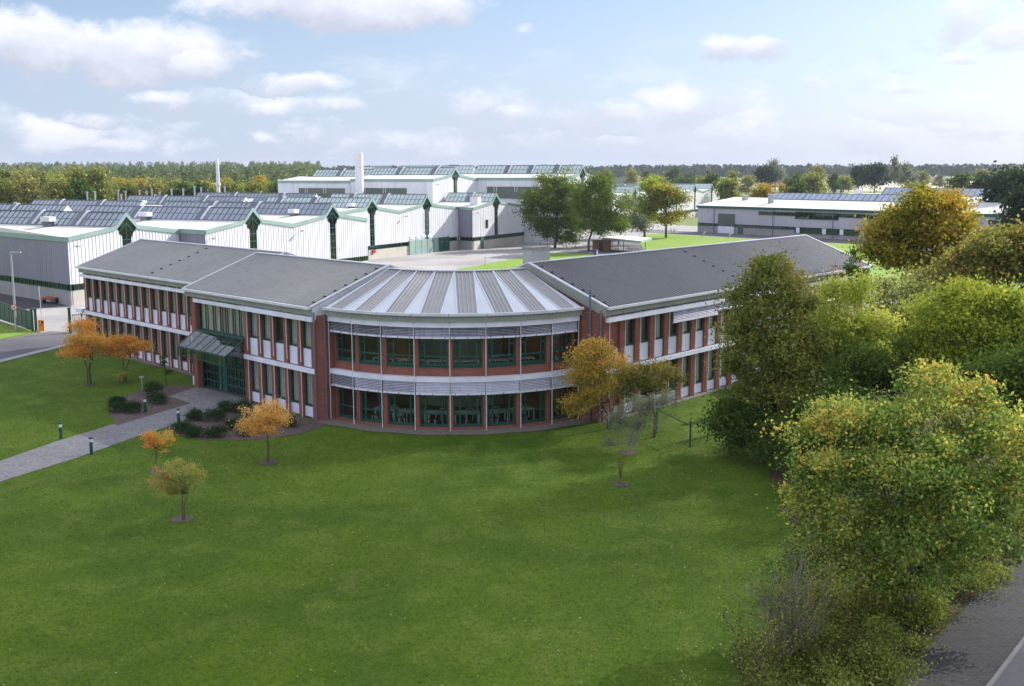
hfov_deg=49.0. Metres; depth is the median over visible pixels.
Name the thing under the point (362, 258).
strip window
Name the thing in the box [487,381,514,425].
window
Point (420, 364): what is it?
window
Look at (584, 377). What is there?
maple tree
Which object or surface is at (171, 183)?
broadleaf tree
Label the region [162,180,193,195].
broadleaf tree
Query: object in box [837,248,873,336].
young conifer
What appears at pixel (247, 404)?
evergreen shrub
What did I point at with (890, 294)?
airy tree
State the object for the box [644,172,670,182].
broadleaf tree
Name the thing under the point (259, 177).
broadleaf tree
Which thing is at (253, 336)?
window
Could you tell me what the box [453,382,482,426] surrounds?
window
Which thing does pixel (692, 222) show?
ground
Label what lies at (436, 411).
dining table
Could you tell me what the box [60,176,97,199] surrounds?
broadleaf tree
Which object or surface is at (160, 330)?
window
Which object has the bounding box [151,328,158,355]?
window
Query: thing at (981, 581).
undergrowth bush
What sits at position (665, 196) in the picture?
broadleaf tree
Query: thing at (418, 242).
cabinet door
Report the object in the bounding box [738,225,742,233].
door
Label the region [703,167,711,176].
broadleaf tree
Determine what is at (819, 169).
broadleaf tree
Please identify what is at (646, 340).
window
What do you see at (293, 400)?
window
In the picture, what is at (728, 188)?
broadleaf tree
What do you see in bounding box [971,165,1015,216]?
broadleaf tree
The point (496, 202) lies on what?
gable window
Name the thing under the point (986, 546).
undergrowth bush
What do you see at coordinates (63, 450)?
path
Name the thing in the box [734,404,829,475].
dark shrub
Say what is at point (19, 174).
broadleaf tree
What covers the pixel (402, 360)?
dining table
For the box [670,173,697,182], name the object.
broadleaf tree
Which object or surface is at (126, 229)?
gable window
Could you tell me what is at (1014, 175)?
broadleaf tree
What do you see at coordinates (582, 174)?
gable window
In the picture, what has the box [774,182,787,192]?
broadleaf tree
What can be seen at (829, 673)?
undergrowth bush
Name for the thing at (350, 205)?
roof hood
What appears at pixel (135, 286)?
window
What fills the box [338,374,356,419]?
window
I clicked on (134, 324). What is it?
window
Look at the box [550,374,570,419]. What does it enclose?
window
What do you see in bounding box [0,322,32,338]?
lawn
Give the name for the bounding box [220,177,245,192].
broadleaf tree
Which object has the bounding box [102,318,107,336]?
window
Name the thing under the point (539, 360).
window
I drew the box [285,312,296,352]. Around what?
window
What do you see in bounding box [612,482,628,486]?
tree pit
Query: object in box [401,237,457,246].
strip window
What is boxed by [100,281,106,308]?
window
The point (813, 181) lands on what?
broadleaf tree
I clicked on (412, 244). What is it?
cabinet door
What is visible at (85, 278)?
window
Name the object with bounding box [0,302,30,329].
sliding gate
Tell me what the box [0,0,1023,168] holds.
sky
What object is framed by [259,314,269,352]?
window
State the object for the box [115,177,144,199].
broadleaf tree
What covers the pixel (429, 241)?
cabinet door
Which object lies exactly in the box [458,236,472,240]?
strip window
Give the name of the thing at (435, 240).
cabinet door
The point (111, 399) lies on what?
evergreen shrub
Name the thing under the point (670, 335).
window
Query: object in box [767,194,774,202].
roof vent
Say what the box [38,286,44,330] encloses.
barrier
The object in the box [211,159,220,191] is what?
chimney stack
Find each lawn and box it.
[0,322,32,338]
[0,323,1016,685]
[457,253,593,270]
[639,233,939,290]
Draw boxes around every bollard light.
[58,422,62,438]
[89,437,92,454]
[143,397,146,411]
[176,408,179,423]
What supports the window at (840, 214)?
in the workshop building at (823, 215)
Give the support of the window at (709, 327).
in the office building at (304, 336)
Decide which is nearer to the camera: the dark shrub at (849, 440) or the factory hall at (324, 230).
the dark shrub at (849, 440)
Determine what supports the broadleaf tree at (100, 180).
on the ground at (692, 222)
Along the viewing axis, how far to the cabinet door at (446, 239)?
226.63 m
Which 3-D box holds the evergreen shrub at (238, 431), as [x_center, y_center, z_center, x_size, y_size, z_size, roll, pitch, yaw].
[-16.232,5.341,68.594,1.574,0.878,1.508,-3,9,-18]
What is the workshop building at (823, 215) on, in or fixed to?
on the yard at (55, 319)
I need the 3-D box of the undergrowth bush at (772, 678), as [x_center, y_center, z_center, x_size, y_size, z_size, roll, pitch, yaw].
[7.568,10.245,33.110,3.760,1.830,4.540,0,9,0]
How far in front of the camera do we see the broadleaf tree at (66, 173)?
340.43 m
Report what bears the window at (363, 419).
in the office building at (304, 336)
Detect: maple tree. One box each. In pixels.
[52,311,122,384]
[98,330,158,381]
[132,427,177,470]
[135,456,211,519]
[228,396,297,462]
[551,334,633,428]
[602,350,694,437]
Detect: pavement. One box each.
[0,343,70,361]
[895,549,1023,685]
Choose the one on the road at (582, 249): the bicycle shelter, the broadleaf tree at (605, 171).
the bicycle shelter
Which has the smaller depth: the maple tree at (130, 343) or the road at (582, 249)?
the maple tree at (130, 343)
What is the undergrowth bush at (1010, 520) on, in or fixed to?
on the leaf litter
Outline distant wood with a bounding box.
[282,163,1023,177]
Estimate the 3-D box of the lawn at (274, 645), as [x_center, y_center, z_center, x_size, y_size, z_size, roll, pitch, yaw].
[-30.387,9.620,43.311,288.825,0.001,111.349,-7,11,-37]
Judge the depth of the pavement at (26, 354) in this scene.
99.93 m
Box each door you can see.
[202,338,245,396]
[409,240,415,254]
[415,240,421,253]
[421,239,426,253]
[427,238,432,252]
[433,238,438,251]
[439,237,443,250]
[444,237,449,250]
[481,237,483,248]
[599,241,602,250]
[718,213,734,233]
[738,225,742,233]
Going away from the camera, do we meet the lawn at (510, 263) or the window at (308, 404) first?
the window at (308, 404)
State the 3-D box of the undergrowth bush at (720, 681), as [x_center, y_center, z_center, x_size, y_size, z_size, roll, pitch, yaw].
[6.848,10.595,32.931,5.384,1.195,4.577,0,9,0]
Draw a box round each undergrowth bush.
[653,662,805,685]
[707,651,815,685]
[728,620,858,685]
[752,646,908,685]
[759,546,864,599]
[773,522,852,557]
[785,573,869,631]
[787,607,950,685]
[791,637,941,685]
[806,596,950,656]
[823,559,919,619]
[828,581,970,635]
[865,558,1015,601]
[928,553,1022,590]
[929,517,1019,564]
[932,511,1023,541]
[969,509,1023,537]
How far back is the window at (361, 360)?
70.98 m
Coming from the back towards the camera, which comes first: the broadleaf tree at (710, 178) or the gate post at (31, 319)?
the broadleaf tree at (710, 178)
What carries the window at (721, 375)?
in the office building at (304, 336)
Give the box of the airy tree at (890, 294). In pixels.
[863,268,952,392]
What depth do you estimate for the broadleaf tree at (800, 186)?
393.80 m
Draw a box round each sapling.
[155,356,173,384]
[614,451,628,484]
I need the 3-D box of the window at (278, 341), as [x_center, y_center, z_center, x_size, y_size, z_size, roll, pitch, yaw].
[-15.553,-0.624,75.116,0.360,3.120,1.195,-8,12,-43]
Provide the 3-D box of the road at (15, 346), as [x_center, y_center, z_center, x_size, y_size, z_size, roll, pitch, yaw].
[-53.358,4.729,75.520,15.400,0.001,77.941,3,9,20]
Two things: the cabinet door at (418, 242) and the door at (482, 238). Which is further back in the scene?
the door at (482, 238)
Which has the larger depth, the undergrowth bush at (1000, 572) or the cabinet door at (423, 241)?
the cabinet door at (423, 241)
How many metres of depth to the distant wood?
1562.83 m
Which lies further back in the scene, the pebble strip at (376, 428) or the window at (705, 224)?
the window at (705, 224)
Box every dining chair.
[398,409,406,421]
[428,411,435,423]
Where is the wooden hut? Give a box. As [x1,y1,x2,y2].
[591,239,611,250]
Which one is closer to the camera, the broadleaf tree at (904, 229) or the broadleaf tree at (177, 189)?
the broadleaf tree at (904, 229)
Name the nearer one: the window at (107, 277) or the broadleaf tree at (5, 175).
the window at (107, 277)
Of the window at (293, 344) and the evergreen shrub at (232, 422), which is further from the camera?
the window at (293, 344)
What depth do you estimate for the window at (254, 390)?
78.40 m
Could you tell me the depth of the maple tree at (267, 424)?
61.54 m
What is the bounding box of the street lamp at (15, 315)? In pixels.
[9,252,20,330]
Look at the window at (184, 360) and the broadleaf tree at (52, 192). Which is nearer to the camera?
the window at (184, 360)
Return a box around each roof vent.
[468,195,481,204]
[741,195,748,199]
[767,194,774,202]
[854,189,862,193]
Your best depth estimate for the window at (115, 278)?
98.33 m
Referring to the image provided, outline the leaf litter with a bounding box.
[757,382,1023,685]
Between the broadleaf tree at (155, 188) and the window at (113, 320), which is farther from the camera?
the broadleaf tree at (155, 188)
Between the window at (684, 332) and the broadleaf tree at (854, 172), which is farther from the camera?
the broadleaf tree at (854, 172)
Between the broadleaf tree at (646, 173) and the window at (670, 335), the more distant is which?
the broadleaf tree at (646, 173)
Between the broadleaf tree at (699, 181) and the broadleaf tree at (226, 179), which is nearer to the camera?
the broadleaf tree at (226, 179)
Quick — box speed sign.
[11,304,16,309]
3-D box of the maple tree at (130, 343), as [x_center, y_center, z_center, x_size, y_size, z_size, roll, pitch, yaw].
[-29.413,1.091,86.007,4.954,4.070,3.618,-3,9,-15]
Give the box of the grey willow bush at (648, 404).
[583,384,684,455]
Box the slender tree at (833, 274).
[817,263,850,308]
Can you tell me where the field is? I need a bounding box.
[636,181,972,190]
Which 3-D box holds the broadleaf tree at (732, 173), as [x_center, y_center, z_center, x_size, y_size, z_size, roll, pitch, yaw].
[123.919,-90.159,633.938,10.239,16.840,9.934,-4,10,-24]
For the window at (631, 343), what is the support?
in the office building at (304, 336)
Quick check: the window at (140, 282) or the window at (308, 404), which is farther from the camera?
the window at (140, 282)
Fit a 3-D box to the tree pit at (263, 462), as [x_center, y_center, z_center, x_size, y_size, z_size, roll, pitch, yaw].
[-13.508,6.620,62.312,1.093,0.001,1.102,4,10,24]
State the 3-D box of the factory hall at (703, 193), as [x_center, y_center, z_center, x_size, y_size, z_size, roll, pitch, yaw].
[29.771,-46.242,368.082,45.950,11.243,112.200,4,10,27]
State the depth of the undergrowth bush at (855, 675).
34.84 m
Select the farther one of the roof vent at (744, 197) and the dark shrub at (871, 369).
the roof vent at (744, 197)
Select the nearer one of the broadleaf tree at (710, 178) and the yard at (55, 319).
the yard at (55, 319)
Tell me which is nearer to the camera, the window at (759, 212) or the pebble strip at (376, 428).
the pebble strip at (376, 428)
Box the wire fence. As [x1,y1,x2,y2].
[656,408,709,446]
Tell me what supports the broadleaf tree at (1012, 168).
on the ground at (692, 222)
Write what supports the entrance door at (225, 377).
in the office building at (304, 336)
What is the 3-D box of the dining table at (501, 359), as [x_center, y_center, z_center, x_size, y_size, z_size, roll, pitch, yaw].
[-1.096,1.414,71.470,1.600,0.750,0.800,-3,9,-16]
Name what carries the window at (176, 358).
in the office building at (304, 336)
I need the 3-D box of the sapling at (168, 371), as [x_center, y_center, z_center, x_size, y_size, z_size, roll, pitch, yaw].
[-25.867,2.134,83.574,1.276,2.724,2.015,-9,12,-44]
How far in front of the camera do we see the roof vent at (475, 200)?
231.42 m
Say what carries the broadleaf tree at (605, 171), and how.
on the ground at (692, 222)
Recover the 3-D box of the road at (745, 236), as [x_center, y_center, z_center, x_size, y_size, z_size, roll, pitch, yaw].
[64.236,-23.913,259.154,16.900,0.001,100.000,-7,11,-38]
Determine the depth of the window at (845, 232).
261.16 m
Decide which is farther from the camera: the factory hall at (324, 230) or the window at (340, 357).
the factory hall at (324, 230)
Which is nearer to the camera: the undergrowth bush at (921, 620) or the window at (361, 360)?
the undergrowth bush at (921, 620)
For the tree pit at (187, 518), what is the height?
0.001 m
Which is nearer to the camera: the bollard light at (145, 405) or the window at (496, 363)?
the window at (496, 363)
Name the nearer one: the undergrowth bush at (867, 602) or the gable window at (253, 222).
the undergrowth bush at (867, 602)
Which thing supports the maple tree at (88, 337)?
on the lawn at (274, 645)
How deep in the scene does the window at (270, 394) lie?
77.20 m
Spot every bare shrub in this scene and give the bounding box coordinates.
[709,576,817,682]
[720,516,867,666]
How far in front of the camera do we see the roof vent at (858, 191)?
294.89 m
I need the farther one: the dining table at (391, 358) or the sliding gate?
the sliding gate
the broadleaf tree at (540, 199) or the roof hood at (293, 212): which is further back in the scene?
the broadleaf tree at (540, 199)
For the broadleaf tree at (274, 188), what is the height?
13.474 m
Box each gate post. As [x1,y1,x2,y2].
[29,309,33,330]
[33,309,37,330]
[67,307,71,332]
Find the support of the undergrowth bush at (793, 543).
on the leaf litter
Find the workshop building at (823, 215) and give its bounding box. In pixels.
[696,187,1022,244]
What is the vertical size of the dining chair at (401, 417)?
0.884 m
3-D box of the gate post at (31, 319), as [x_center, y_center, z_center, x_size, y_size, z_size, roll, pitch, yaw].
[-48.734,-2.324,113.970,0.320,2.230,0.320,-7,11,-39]
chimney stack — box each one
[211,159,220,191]
[355,153,363,193]
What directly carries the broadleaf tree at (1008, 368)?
on the leaf litter
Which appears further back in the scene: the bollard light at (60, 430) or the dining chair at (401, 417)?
the dining chair at (401, 417)
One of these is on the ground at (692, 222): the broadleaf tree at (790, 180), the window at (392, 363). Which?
the broadleaf tree at (790, 180)
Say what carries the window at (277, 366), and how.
in the office building at (304, 336)
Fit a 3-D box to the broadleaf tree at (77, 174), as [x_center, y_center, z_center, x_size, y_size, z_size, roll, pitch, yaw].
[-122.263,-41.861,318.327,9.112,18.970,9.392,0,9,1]
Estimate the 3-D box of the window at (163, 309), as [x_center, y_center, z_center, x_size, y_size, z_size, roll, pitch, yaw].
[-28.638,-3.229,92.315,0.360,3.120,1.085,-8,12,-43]
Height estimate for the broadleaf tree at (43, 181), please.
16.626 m
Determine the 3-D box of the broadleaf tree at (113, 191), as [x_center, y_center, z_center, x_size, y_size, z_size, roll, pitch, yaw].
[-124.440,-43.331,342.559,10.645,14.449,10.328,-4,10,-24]
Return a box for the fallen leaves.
[28,370,953,683]
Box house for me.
[612,176,627,182]
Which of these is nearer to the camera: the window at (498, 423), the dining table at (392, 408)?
the window at (498, 423)
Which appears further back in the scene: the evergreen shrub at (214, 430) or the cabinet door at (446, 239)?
the cabinet door at (446, 239)
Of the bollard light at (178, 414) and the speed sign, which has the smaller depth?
the bollard light at (178, 414)
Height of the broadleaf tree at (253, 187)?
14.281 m
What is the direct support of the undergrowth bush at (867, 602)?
on the leaf litter
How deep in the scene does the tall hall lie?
248.05 m
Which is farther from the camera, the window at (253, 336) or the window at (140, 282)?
the window at (140, 282)
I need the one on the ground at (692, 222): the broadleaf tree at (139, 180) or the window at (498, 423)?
the broadleaf tree at (139, 180)
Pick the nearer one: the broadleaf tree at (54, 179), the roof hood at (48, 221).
the roof hood at (48, 221)
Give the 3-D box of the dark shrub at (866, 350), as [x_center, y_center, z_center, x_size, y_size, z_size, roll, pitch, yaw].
[20.676,2.617,62.141,7.421,7.998,6.354,5,10,30]
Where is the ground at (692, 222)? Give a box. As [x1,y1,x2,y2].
[0,175,1023,362]
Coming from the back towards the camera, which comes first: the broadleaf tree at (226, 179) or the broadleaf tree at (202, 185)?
the broadleaf tree at (226, 179)
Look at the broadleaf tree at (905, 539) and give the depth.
38.53 m
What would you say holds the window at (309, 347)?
in the office building at (304, 336)
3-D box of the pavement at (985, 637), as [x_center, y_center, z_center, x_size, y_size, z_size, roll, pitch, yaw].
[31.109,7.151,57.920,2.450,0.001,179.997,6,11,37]
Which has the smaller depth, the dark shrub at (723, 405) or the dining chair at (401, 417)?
the dark shrub at (723, 405)
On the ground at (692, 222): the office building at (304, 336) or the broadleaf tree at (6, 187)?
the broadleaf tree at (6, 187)
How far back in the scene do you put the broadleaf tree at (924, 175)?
788.94 m
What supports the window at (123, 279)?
in the office building at (304, 336)
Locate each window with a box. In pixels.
[0,275,73,290]
[68,283,83,290]
[85,278,91,303]
[92,279,98,308]
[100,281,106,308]
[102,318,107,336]
[107,277,114,311]
[110,320,114,334]
[115,278,122,313]
[117,218,135,245]
[123,279,130,314]
[132,286,139,316]
[134,324,140,352]
[140,282,147,318]
[142,326,150,360]
[149,288,156,317]
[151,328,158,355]
[158,290,165,321]
[160,330,167,360]
[167,291,174,321]
[169,332,177,361]
[176,287,184,325]
[178,334,186,369]
[198,303,244,337]
[246,212,259,248]
[246,311,256,349]
[248,360,258,399]
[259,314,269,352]
[261,363,271,403]
[272,316,283,355]
[274,366,285,405]
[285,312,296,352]
[287,368,298,410]
[299,314,310,361]
[301,372,312,416]
[327,208,338,258]
[337,322,354,360]
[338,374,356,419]
[339,256,367,261]
[359,324,382,363]
[361,378,383,422]
[367,202,376,246]
[368,243,400,249]
[387,326,413,365]
[388,380,414,425]
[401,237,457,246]
[418,328,447,365]
[419,382,448,426]
[423,198,430,238]
[452,171,458,191]
[452,328,481,365]
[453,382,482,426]
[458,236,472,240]
[471,232,519,240]
[487,326,514,365]
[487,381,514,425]
[493,197,499,235]
[521,324,544,363]
[521,378,544,423]
[550,322,570,360]
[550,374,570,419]
[580,168,584,216]
[625,313,632,356]
[640,311,647,355]
[654,308,661,353]
[668,359,674,395]
[669,306,675,344]
[681,356,688,398]
[682,303,689,347]
[694,187,695,208]
[694,352,701,394]
[695,301,702,333]
[698,223,716,225]
[707,350,713,391]
[708,299,714,341]
[719,348,725,387]
[736,224,793,229]
[758,211,794,215]
[794,227,865,235]
[795,212,838,219]
[839,213,868,217]
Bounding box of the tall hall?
[277,164,597,244]
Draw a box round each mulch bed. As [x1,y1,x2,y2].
[110,385,193,424]
[166,402,326,439]
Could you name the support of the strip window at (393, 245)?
in the factory hall at (404, 224)
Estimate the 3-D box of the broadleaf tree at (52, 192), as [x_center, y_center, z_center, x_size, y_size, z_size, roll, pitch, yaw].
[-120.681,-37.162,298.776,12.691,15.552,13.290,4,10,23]
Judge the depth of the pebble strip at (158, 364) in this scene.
93.46 m
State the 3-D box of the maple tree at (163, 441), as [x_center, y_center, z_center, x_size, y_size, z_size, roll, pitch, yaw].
[-19.094,5.759,60.239,2.362,2.613,1.982,0,9,0]
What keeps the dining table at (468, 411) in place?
in the office building at (304, 336)
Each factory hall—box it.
[0,199,367,261]
[0,209,179,305]
[127,192,458,259]
[438,192,524,249]
[602,183,718,221]
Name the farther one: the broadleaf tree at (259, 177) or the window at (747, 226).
the broadleaf tree at (259, 177)
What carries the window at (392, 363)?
in the office building at (304, 336)
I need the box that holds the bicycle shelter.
[602,235,651,250]
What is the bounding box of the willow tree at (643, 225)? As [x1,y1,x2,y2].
[617,193,653,244]
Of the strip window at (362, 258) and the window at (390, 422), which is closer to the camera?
the window at (390, 422)
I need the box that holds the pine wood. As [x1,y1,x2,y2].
[0,160,322,186]
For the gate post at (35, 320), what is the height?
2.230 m
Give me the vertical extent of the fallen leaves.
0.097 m
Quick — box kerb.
[986,637,1023,685]
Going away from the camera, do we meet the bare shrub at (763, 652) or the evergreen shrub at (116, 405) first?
the bare shrub at (763, 652)
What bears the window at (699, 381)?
in the office building at (304, 336)
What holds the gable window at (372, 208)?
in the factory hall at (404, 224)
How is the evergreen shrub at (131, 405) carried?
on the mulch bed at (118, 417)
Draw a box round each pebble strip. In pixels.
[91,346,192,375]
[310,416,592,434]
[604,382,741,421]
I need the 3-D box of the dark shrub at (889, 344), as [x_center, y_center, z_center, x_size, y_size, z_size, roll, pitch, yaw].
[23.369,2.606,63.280,4.558,7.656,5.572,-6,11,-35]
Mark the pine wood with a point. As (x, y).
(233, 171)
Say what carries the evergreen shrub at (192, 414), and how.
on the mulch bed at (305, 424)
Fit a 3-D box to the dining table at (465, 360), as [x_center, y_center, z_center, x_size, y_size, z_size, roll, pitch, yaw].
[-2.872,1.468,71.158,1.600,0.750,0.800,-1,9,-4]
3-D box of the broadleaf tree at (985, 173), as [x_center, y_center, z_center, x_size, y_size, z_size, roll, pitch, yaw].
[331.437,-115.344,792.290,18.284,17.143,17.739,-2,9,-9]
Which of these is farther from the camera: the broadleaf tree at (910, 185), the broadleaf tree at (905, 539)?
the broadleaf tree at (910, 185)
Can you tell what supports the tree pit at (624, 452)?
on the lawn at (274, 645)
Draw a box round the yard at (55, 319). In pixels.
[0,223,930,344]
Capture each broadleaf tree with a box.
[0,168,21,180]
[0,169,11,181]
[0,173,18,203]
[4,174,45,203]
[9,166,44,195]
[30,170,46,198]
[36,174,74,199]
[43,165,65,198]
[54,168,72,181]
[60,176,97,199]
[65,162,90,196]
[87,163,119,199]
[107,180,117,199]
[111,176,127,199]
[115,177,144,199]
[132,176,147,190]
[133,178,167,194]
[148,174,165,189]
[155,175,170,187]
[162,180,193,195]
[163,177,190,190]
[186,180,216,195]
[202,178,220,191]
[215,175,233,188]
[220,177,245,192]
[237,177,270,192]
[251,172,270,186]
[263,179,277,192]
[267,182,277,192]
[507,164,595,248]
[559,170,638,251]
[603,168,614,182]
[620,168,641,182]
[623,174,663,236]
[636,177,698,237]
[640,170,651,180]
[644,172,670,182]
[661,167,684,182]
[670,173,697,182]
[692,174,706,183]
[698,172,725,199]
[702,241,839,418]
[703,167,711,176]
[711,174,742,200]
[723,168,740,184]
[737,174,758,194]
[745,183,782,197]
[753,164,780,186]
[754,357,1023,617]
[768,157,788,190]
[771,267,910,393]
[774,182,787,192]
[779,172,803,188]
[780,181,814,192]
[795,169,827,192]
[808,163,831,192]
[825,172,843,192]
[825,174,855,190]
[839,180,999,295]
[843,163,868,191]
[856,160,894,192]
[879,267,1023,458]
[883,208,1023,295]
[888,153,903,187]
[895,160,920,185]
[898,179,937,187]
[916,169,930,183]
[929,174,946,187]
[941,172,974,187]
[947,329,1023,471]
[962,171,1002,188]
[968,167,990,178]
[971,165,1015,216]
[989,160,1023,211]
[992,178,1023,235]
[1000,165,1023,170]
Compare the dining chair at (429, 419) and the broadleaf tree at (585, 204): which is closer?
the dining chair at (429, 419)
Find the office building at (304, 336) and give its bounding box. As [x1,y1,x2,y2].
[75,234,871,430]
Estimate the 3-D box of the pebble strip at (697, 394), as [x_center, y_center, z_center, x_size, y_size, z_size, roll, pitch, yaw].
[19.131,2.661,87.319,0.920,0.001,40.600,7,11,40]
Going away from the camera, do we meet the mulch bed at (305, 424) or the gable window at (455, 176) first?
the mulch bed at (305, 424)
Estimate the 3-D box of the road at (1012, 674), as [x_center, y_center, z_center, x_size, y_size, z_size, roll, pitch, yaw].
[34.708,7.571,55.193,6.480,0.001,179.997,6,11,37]
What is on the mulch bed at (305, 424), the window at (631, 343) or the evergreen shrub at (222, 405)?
the evergreen shrub at (222, 405)
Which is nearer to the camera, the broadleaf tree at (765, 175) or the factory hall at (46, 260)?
the factory hall at (46, 260)
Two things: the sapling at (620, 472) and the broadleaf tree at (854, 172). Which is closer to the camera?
the sapling at (620, 472)
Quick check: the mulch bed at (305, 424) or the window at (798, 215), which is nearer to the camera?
the mulch bed at (305, 424)
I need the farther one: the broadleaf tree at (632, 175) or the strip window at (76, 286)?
the broadleaf tree at (632, 175)
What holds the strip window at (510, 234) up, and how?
in the factory hall at (488, 222)
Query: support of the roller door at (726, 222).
in the workshop building at (823, 215)
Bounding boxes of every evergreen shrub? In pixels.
[103,401,128,412]
[106,395,128,404]
[120,399,147,412]
[136,380,166,394]
[143,389,171,403]
[168,418,191,433]
[178,422,205,437]
[180,406,203,421]
[199,407,230,421]
[200,423,228,437]
[216,399,235,412]
[219,414,243,430]
[229,399,256,415]
[233,426,250,436]
[282,412,299,426]
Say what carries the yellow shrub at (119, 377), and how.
on the lawn at (274, 645)
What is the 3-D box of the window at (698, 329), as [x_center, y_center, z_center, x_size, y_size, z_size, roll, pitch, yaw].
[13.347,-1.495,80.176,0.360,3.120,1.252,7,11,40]
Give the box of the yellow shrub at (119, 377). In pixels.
[113,371,127,382]
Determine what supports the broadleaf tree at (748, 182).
on the ground at (692, 222)
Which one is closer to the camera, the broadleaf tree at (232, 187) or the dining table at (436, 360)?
the dining table at (436, 360)
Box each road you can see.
[0,293,71,308]
[0,331,74,359]
[560,241,643,254]
[632,230,918,245]
[993,645,1023,685]
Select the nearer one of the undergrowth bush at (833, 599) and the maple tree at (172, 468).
the undergrowth bush at (833, 599)
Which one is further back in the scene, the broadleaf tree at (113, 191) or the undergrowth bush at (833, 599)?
the broadleaf tree at (113, 191)
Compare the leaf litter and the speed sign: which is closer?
the leaf litter
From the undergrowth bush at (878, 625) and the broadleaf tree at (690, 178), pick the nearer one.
the undergrowth bush at (878, 625)
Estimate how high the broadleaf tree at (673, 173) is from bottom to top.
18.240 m
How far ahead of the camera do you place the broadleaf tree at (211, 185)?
362.71 m
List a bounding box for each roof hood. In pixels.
[40,216,55,226]
[138,212,152,220]
[288,209,298,215]
[347,203,355,207]
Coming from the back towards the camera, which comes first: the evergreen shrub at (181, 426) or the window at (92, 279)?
the window at (92, 279)
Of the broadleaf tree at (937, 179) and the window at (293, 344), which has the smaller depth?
the window at (293, 344)
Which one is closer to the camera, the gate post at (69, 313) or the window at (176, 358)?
the window at (176, 358)
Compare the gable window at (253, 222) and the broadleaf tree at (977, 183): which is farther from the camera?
the broadleaf tree at (977, 183)
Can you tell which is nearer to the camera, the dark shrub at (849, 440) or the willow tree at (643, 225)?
the dark shrub at (849, 440)
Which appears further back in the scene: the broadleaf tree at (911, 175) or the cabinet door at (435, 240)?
the broadleaf tree at (911, 175)
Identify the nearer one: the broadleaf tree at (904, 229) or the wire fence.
the wire fence
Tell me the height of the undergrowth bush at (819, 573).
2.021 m
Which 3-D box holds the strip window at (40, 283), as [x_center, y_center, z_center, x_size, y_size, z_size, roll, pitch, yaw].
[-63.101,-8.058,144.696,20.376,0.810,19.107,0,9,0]
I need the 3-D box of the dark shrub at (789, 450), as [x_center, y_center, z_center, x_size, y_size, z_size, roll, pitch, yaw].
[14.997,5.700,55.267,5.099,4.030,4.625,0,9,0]
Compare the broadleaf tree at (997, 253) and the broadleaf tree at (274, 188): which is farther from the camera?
the broadleaf tree at (274, 188)
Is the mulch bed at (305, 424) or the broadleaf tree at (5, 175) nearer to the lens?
the mulch bed at (305, 424)
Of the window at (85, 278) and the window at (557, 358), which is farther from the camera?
the window at (85, 278)
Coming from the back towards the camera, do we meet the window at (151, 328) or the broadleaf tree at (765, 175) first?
the broadleaf tree at (765, 175)
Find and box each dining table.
[373,356,398,361]
[374,406,400,420]
[397,358,423,362]
[398,408,424,421]
[426,359,446,362]
[426,410,446,417]
[454,359,479,363]
[455,410,479,423]
[488,358,507,361]
[489,408,507,421]
[507,406,534,420]
[510,356,534,359]
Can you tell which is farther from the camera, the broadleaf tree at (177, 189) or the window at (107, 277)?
the broadleaf tree at (177, 189)
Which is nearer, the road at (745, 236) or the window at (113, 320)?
the window at (113, 320)
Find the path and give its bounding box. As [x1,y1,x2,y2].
[0,387,245,481]
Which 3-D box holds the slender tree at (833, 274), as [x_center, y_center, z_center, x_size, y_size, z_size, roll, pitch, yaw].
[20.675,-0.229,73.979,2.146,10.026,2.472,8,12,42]
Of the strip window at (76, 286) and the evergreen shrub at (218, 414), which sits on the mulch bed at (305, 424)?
the evergreen shrub at (218, 414)
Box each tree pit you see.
[170,515,193,521]
[258,460,277,464]
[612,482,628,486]
[617,450,637,454]
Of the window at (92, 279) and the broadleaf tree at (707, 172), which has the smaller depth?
the window at (92, 279)
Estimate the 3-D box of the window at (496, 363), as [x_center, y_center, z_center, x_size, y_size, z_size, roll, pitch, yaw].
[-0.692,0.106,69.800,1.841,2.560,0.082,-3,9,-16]
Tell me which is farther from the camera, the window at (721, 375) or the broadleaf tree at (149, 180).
the broadleaf tree at (149, 180)
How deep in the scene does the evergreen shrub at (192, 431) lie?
68.16 m
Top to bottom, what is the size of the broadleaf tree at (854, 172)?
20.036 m
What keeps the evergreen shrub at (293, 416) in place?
on the mulch bed at (305, 424)
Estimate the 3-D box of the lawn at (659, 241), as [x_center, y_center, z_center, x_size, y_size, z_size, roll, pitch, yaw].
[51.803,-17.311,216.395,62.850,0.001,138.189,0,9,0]
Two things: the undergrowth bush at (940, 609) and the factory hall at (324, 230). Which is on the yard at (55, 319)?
the factory hall at (324, 230)
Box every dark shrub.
[687,384,767,454]
[710,403,789,464]
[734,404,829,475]
[762,422,843,473]
[784,371,887,437]
[800,387,919,502]
[804,342,913,401]
[818,320,946,400]
[872,329,965,436]
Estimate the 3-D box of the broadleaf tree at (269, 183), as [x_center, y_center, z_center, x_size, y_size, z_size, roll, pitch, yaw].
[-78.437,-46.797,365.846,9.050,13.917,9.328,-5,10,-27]
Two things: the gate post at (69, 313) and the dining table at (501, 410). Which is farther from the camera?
the gate post at (69, 313)
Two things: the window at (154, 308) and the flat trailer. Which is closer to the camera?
the window at (154, 308)
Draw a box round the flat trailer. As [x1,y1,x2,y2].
[40,296,57,302]
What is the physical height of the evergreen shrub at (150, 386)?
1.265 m
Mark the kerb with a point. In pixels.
(1004, 666)
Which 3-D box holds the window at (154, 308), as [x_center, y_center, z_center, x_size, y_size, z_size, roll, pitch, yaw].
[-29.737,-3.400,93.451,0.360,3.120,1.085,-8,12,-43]
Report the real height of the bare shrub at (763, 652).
3.221 m

